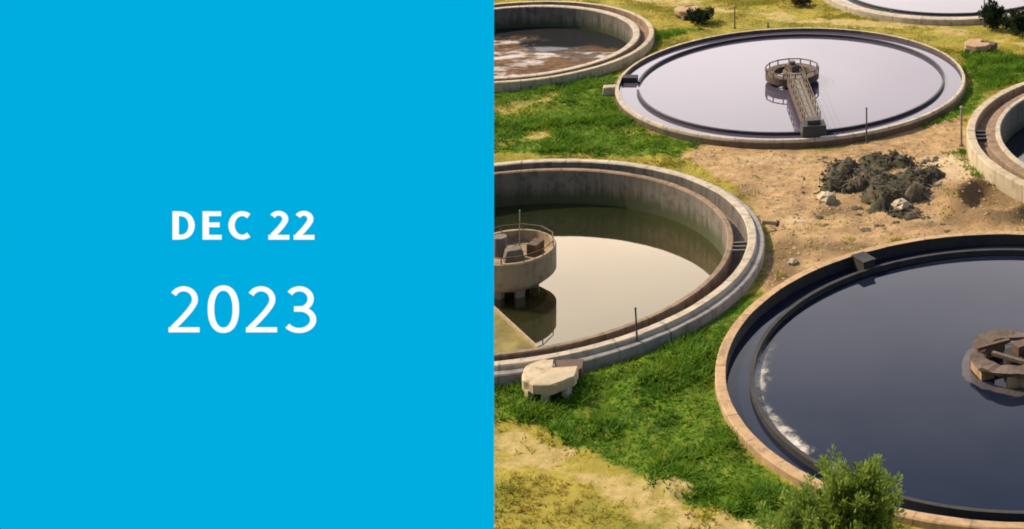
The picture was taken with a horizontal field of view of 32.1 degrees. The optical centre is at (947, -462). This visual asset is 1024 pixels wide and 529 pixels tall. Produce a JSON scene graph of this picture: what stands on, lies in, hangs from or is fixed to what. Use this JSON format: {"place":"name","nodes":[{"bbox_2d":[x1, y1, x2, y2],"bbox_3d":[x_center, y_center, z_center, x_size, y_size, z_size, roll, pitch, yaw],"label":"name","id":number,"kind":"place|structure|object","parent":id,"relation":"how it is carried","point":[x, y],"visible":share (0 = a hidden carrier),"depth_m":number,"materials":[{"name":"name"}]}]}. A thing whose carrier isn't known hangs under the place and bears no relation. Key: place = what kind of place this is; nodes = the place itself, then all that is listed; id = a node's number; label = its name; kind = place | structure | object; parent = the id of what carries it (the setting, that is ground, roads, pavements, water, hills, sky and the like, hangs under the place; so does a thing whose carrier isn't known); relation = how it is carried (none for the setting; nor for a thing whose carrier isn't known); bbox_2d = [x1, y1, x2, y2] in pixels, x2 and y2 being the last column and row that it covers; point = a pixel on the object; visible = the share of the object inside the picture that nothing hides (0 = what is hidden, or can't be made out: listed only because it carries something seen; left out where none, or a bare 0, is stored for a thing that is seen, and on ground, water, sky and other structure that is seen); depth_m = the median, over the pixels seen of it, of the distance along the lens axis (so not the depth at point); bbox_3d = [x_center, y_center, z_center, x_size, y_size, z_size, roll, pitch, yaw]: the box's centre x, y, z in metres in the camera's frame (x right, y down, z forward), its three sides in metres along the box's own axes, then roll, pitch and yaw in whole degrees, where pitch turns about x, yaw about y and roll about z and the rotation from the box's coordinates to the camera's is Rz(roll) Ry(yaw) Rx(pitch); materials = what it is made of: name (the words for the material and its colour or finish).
{"place":"outdoors","nodes":[
{"label":"outdoors","id":0,"kind":"place"},
{"bbox_2d":[0,0,493,528],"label":"title panel","id":1,"kind":"object","parent":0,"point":[246,264],"visible":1,"depth_m":50.00,"materials":[{"name":"blue"}]},
{"bbox_2d":[494,0,1023,528],"bbox_3d":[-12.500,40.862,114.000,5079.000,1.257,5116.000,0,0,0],"label":"ground","id":2,"kind":"structure","parent":0,"point":[614,480],"depth_m":99.53,"materials":[{"name":"brown soil"}]},
{"bbox_2d":[522,359,583,403],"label":"valve chamber","id":3,"kind":"object","parent":2,"relation":"on","point":[543,378],"visible":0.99,"depth_m":80.00,"materials":[{"name":"beige concrete"}]},
{"bbox_2d":[494,1,653,91],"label":"settling tank","id":4,"kind":"object","parent":2,"relation":"on","point":[634,31],"visible":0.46,"depth_m":141.78,"materials":[{"name":"beige concrete"}]},
{"bbox_2d":[494,27,626,76],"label":"water","id":5,"kind":"structure","parent":4,"relation":"in","point":[524,50],"depth_m":138.40,"materials":[{"name":"brown liquid"}]},
{"bbox_2d":[602,84,615,95],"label":"concrete block","id":6,"kind":"structure","parent":2,"relation":"on","point":[608,90],"depth_m":123.39,"materials":[{"name":"beige concrete"}]},
{"bbox_2d":[494,159,764,386],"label":"settling tank","id":7,"kind":"object","parent":2,"relation":"on","point":[727,224],"visible":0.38,"depth_m":101.01,"materials":[{"name":"grey concrete"}]},
{"bbox_2d":[494,210,556,299],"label":"hub drum","id":8,"kind":"object","parent":7,"relation":"in","point":[524,260],"visible":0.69,"depth_m":94.17,"materials":[{"name":"concrete"}]},
{"bbox_2d":[494,203,722,346],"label":"water","id":9,"kind":"structure","parent":7,"relation":"in","point":[615,266],"depth_m":97.50,"materials":[{"name":"beige liquid"}]},
{"bbox_2d":[494,311,533,352],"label":"scum","id":10,"kind":"object","parent":9,"relation":"on","point":[507,337],"visible":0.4,"depth_m":88.94,"materials":[{"name":"yellow liquid"}]},
{"bbox_2d":[494,306,538,347],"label":"scum board","id":11,"kind":"object","parent":9,"relation":"in","point":[515,327],"visible":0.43,"depth_m":89.96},
{"bbox_2d":[634,307,637,341],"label":"post","id":12,"kind":"object","parent":7,"relation":"on","point":[635,308],"visible":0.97,"depth_m":84.41,"materials":[{"name":"metal"}]},
{"bbox_2d":[761,220,779,226],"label":"outlet pipe","id":13,"kind":"object","parent":7,"relation":"attached to","point":[776,223],"visible":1,"depth_m":99.47,"materials":[{"name":"beige concrete"}]},
{"bbox_2d":[673,4,700,20],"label":"valve chamber","id":14,"kind":"object","parent":2,"relation":"on","point":[680,12],"visible":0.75,"depth_m":143.13,"materials":[{"name":"beige concrete"}]},
{"bbox_2d":[686,5,715,24],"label":"bush","id":15,"kind":"object","parent":2,"relation":"on","point":[701,16],"visible":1,"depth_m":141.39,"materials":[{"name":"green plant"}]},
{"bbox_2d":[494,24,1023,528],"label":"grass","id":16,"kind":"structure","parent":2,"relation":"on","point":[990,76],"depth_m":81.39,"materials":[{"name":"green plant"}]},
{"bbox_2d":[494,0,1023,528],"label":"dry grass","id":17,"kind":"structure","parent":2,"relation":"on","point":[562,486],"depth_m":109.99,"materials":[{"name":"plant"}]},
{"bbox_2d":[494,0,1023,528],"bbox_3d":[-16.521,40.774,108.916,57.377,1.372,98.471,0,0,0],"label":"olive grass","id":18,"kind":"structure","parent":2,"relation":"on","point":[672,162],"depth_m":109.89,"materials":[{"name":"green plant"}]},
{"bbox_2d":[615,27,965,148],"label":"settling tank","id":19,"kind":"object","parent":2,"relation":"on","point":[812,142],"visible":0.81,"depth_m":117.51,"materials":[{"name":"concrete"}]},
{"bbox_2d":[619,31,961,138],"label":"water","id":20,"kind":"structure","parent":19,"relation":"in","point":[726,86],"depth_m":124.79,"materials":[{"name":"grey liquid"}]},
{"bbox_2d":[765,58,826,137],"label":"scraper bridge","id":21,"kind":"structure","parent":19,"relation":"on","point":[795,80],"depth_m":121.46,"materials":[{"name":"metal"}]},
{"bbox_2d":[788,258,797,264],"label":"rubble","id":22,"kind":"object","parent":2,"relation":"on","point":[792,261],"visible":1,"depth_m":94.64,"materials":[{"name":"grey stone"}]},
{"bbox_2d":[791,0,811,6],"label":"bush","id":23,"kind":"object","parent":2,"relation":"on","point":[799,2],"visible":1,"depth_m":146.74,"materials":[{"name":"green plant"}]},
{"bbox_2d":[816,191,835,204],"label":"rubble","id":24,"kind":"object","parent":2,"relation":"on","point":[826,197],"visible":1,"depth_m":103.25,"materials":[{"name":"grey stone"}]},
{"bbox_2d":[752,443,906,528],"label":"young tree","id":25,"kind":"object","parent":2,"relation":"on","point":[848,499],"visible":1,"depth_m":64.91,"materials":[{"name":"green plant"}]},
{"bbox_2d":[689,119,1023,291],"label":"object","id":26,"kind":"object","parent":2,"relation":"on","point":[792,231],"visible":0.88,"depth_m":103.21,"materials":[{"name":"brown soil"}]},
{"bbox_2d":[865,107,867,143],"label":"post","id":27,"kind":"object","parent":2,"relation":"on","point":[866,141],"visible":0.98,"depth_m":113.62,"materials":[{"name":"metal"}]},
{"bbox_2d":[715,231,1023,528],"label":"settling tank","id":28,"kind":"object","parent":2,"relation":"on","point":[862,262],"visible":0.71,"depth_m":86.49,"materials":[{"name":"beige concrete"}]},
{"bbox_2d":[726,245,1023,521],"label":"water","id":29,"kind":"structure","parent":28,"relation":"in","point":[860,369],"depth_m":82.20,"materials":[{"name":"liquid"}]},
{"bbox_2d":[754,358,806,452],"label":"foam","id":30,"kind":"object","parent":29,"relation":"on","point":[759,372],"visible":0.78,"depth_m":79.72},
{"bbox_2d":[969,329,1023,388],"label":"hub pier","id":31,"kind":"structure","parent":28,"relation":"in","point":[985,346],"depth_m":83.18,"materials":[{"name":"concrete"}]},
{"bbox_2d":[795,149,949,231],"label":"pile","id":32,"kind":"object","parent":2,"relation":"on","point":[875,182],"visible":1,"depth_m":105.78,"materials":[{"name":"soil"}]},
{"bbox_2d":[890,198,911,210],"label":"rubble","id":33,"kind":"object","parent":2,"relation":"on","point":[901,203],"visible":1,"depth_m":102.16,"materials":[{"name":"grey stone"}]},
{"bbox_2d":[823,0,1023,24],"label":"settling tank","id":34,"kind":"object","parent":2,"relation":"on","point":[842,5],"visible":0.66,"depth_m":142.94,"materials":[{"name":"concrete"}]},
{"bbox_2d":[843,0,1023,16],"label":"water","id":35,"kind":"structure","parent":34,"relation":"in","point":[950,6],"depth_m":146.11,"materials":[{"name":"grey liquid"}]},
{"bbox_2d":[959,106,963,146],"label":"post","id":36,"kind":"object","parent":2,"relation":"on","point":[961,144],"visible":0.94,"depth_m":113.13,"materials":[{"name":"metal"}]},
{"bbox_2d":[964,39,996,53],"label":"valve chamber","id":37,"kind":"object","parent":2,"relation":"on","point":[975,45],"visible":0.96,"depth_m":133.36,"materials":[{"name":"beige concrete"}]},
{"bbox_2d":[975,0,1008,30],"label":"bush","id":38,"kind":"object","parent":2,"relation":"on","point":[991,13],"visible":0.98,"depth_m":139.72,"materials":[{"name":"green plant"}]},
{"bbox_2d":[966,82,1023,202],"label":"settling tank","id":39,"kind":"object","parent":2,"relation":"on","point":[995,124],"visible":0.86,"depth_m":112.01,"materials":[{"name":"beige concrete"}]},
{"bbox_2d":[1005,127,1023,162],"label":"water","id":40,"kind":"structure","parent":39,"relation":"in","point":[1014,144],"depth_m":115.92,"materials":[{"name":"black liquid"}]},
{"bbox_2d":[998,7,1023,35],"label":"bush","id":41,"kind":"object","parent":2,"relation":"on","point":[1014,23],"visible":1,"depth_m":138.23,"materials":[{"name":"green plant"}]},
{"bbox_2d":[962,341,1023,396],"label":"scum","id":42,"kind":"object","parent":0,"point":[968,375],"visible":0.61,"depth_m":81.89,"materials":[{"name":"grey liquid"}]}
]}

